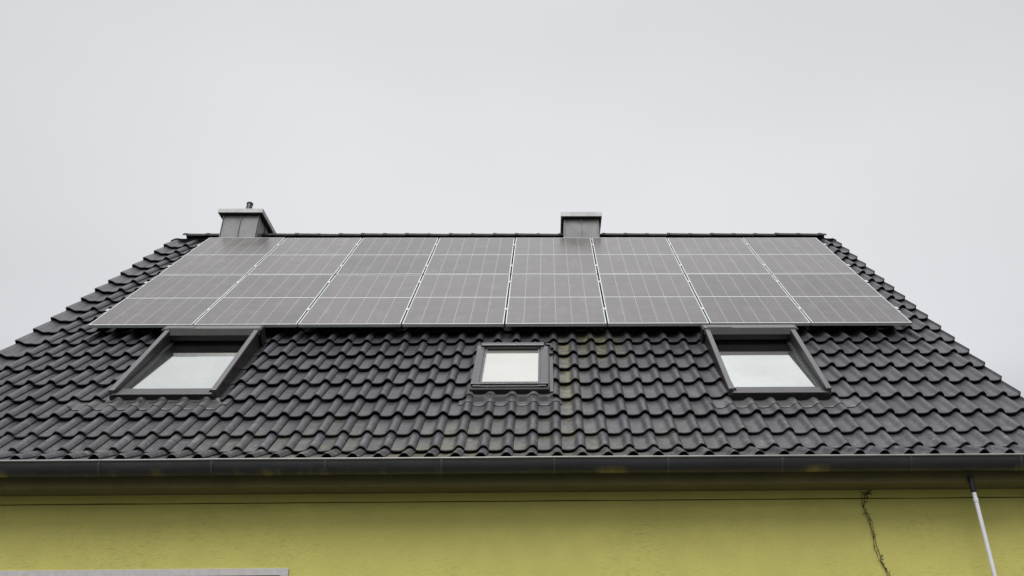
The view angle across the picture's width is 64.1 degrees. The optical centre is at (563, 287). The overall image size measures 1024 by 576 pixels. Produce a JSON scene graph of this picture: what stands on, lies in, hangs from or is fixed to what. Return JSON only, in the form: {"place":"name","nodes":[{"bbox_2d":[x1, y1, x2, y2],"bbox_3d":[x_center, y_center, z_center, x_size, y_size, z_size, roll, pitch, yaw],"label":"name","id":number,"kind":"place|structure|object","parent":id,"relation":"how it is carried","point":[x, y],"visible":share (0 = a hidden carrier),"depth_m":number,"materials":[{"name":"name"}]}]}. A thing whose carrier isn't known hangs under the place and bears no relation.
{"place":"outdoors","nodes":[
{"label":"outdoors","id":0,"kind":"place"},
{"bbox_2d":[0,0,1023,397],"label":"sky","id":1,"kind":"structure","parent":0,"point":[892,131],"materials":[{"name":"grey"}]},
{"label":"ground","id":2,"kind":"structure","parent":0,"visible":0},
{"bbox_2d":[0,201,1023,575],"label":"house","id":3,"kind":"structure","parent":2,"relation":"on","point":[496,451],"depth_m":6.91,"materials":[{"name":"tile"}]},
{"bbox_2d":[0,568,288,575],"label":"window","id":4,"kind":"structure","parent":3,"relation":"in","point":[243,571],"depth_m":6.42,"materials":[{"name":"white"}]},
{"bbox_2d":[105,307,900,315],"bbox_3d":[-0.667,0.327,9.580,9.332,0.162,0.173,0,-28,-1],"label":"mounting rail","id":5,"kind":"object","parent":3,"relation":"attached to","point":[604,309],"visible":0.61,"depth_m":9.55,"materials":[{"name":"metal"}]},
{"bbox_2d":[88,275,244,327],"bbox_3d":[-4.713,0.137,9.856,1.134,1.722,0.035,0,-70,-1],"label":"solar panel","id":6,"kind":"object","parent":5,"relation":"attached to","point":[160,301],"visible":0.88,"depth_m":9.71,"materials":[{"name":"glass"}]},
{"bbox_2d":[194,275,333,326],"bbox_3d":[-3.559,0.132,9.880,1.134,1.722,0.035,0,-70,-1],"label":"solar panel","id":7,"kind":"object","parent":5,"relation":"attached to","point":[276,300],"visible":0.88,"depth_m":9.75,"materials":[{"name":"glass"}]},
{"bbox_2d":[298,275,421,326],"bbox_3d":[-2.405,0.132,9.905,1.134,1.722,0.035,0,-70,-1],"label":"solar panel","id":8,"kind":"object","parent":5,"relation":"attached to","point":[363,301],"visible":0.97,"depth_m":9.75,"materials":[{"name":"glass"}]},
{"bbox_2d":[402,274,509,326],"bbox_3d":[-1.251,0.128,9.929,1.134,1.722,0.035,0,-70,-1],"label":"solar panel","id":9,"kind":"object","parent":5,"relation":"attached to","point":[463,300],"visible":1,"depth_m":9.78,"materials":[{"name":"glass"}]},
{"bbox_2d":[505,274,606,326],"bbox_3d":[-0.099,0.127,9.955,1.134,1.722,0.035,0,-70,-1],"label":"solar panel","id":10,"kind":"object","parent":5,"relation":"attached to","point":[558,300],"visible":1,"depth_m":9.81,"materials":[{"name":"glass"}]},
{"bbox_2d":[599,274,708,325],"bbox_3d":[1.056,0.123,9.979,1.134,1.722,0.035,0,-70,-1],"label":"solar panel","id":11,"kind":"object","parent":5,"relation":"attached to","point":[650,300],"visible":0.92,"depth_m":9.83,"materials":[{"name":"glass"}]},
{"bbox_2d":[686,274,810,325],"bbox_3d":[2.210,0.120,10.003,1.134,1.722,0.035,0,-70,-1],"label":"solar panel","id":12,"kind":"object","parent":5,"relation":"attached to","point":[744,299],"visible":0.91,"depth_m":9.87,"materials":[{"name":"glass"}]},
{"bbox_2d":[772,274,911,325],"bbox_3d":[3.363,0.119,10.029,1.134,1.722,0.036,0,-70,-1],"label":"solar panel","id":13,"kind":"object","parent":5,"relation":"attached to","point":[838,299],"visible":0.97,"depth_m":9.88,"materials":[{"name":"glass"}]},
{"bbox_2d":[143,280,869,287],"bbox_3d":[-0.687,0.001,10.492,9.332,0.162,0.173,0,-28,-1],"label":"mounting rail","id":14,"kind":"object","parent":3,"relation":"attached to","point":[419,282],"visible":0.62,"depth_m":10.46,"materials":[{"name":"metal"}]},
{"bbox_2d":[165,264,851,271],"bbox_3d":[-0.701,-0.224,11.121,9.332,0.162,0.173,0,-28,-1],"label":"mounting rail","id":15,"kind":"object","parent":3,"relation":"attached to","point":[426,266],"visible":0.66,"depth_m":11.09,"materials":[{"name":"metal"}]},
{"bbox_2d":[159,238,284,275],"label":"solar panel","id":16,"kind":"object","parent":15,"relation":"attached to","point":[226,256],"visible":0.95,"depth_m":11.38,"materials":[{"name":"glass"}]},
{"bbox_2d":[247,238,361,275],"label":"solar panel","id":17,"kind":"object","parent":15,"relation":"attached to","point":[308,256],"visible":0.91,"depth_m":11.41,"materials":[{"name":"glass"}]},
{"bbox_2d":[336,238,438,276],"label":"solar panel","id":18,"kind":"object","parent":15,"relation":"attached to","point":[389,256],"visible":1,"depth_m":11.43,"materials":[{"name":"glass"}]},
{"bbox_2d":[424,238,514,274],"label":"solar panel","id":19,"kind":"object","parent":15,"relation":"attached to","point":[472,255],"visible":0.87,"depth_m":11.48,"materials":[{"name":"glass"}]},
{"bbox_2d":[512,238,596,274],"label":"solar panel","id":20,"kind":"object","parent":15,"relation":"attached to","point":[544,256],"visible":0.88,"depth_m":11.50,"materials":[{"name":"glass"}]},
{"bbox_2d":[592,237,683,274],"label":"solar panel","id":21,"kind":"object","parent":15,"relation":"attached to","point":[634,255],"visible":0.96,"depth_m":11.52,"materials":[{"name":"glass"}]},
{"bbox_2d":[667,238,769,275],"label":"solar panel","id":22,"kind":"object","parent":15,"relation":"attached to","point":[715,255],"visible":0.98,"depth_m":11.55,"materials":[{"name":"glass"}]},
{"bbox_2d":[742,238,856,273],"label":"solar panel","id":23,"kind":"object","parent":15,"relation":"attached to","point":[795,255],"visible":0.95,"depth_m":11.57,"materials":[{"name":"glass"}]},
{"bbox_2d":[197,244,827,249],"bbox_3d":[-0.722,-0.558,12.059,9.332,0.162,0.173,0,-28,-1],"label":"mounting rail","id":24,"kind":"object","parent":3,"relation":"attached to","point":[514,245],"visible":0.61,"depth_m":12.03,"materials":[{"name":"metal"}]},
{"bbox_2d":[861,490,889,574],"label":"crack","id":25,"kind":"object","parent":3,"relation":"attached to","point":[866,513],"visible":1,"depth_m":6.68,"materials":[{"name":"black"}]},
{"bbox_2d":[967,475,996,575],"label":"wall pipe","id":26,"kind":"object","parent":3,"relation":"attached to","point":[972,486],"depth_m":6.46,"materials":[{"name":"metal"}]}
]}

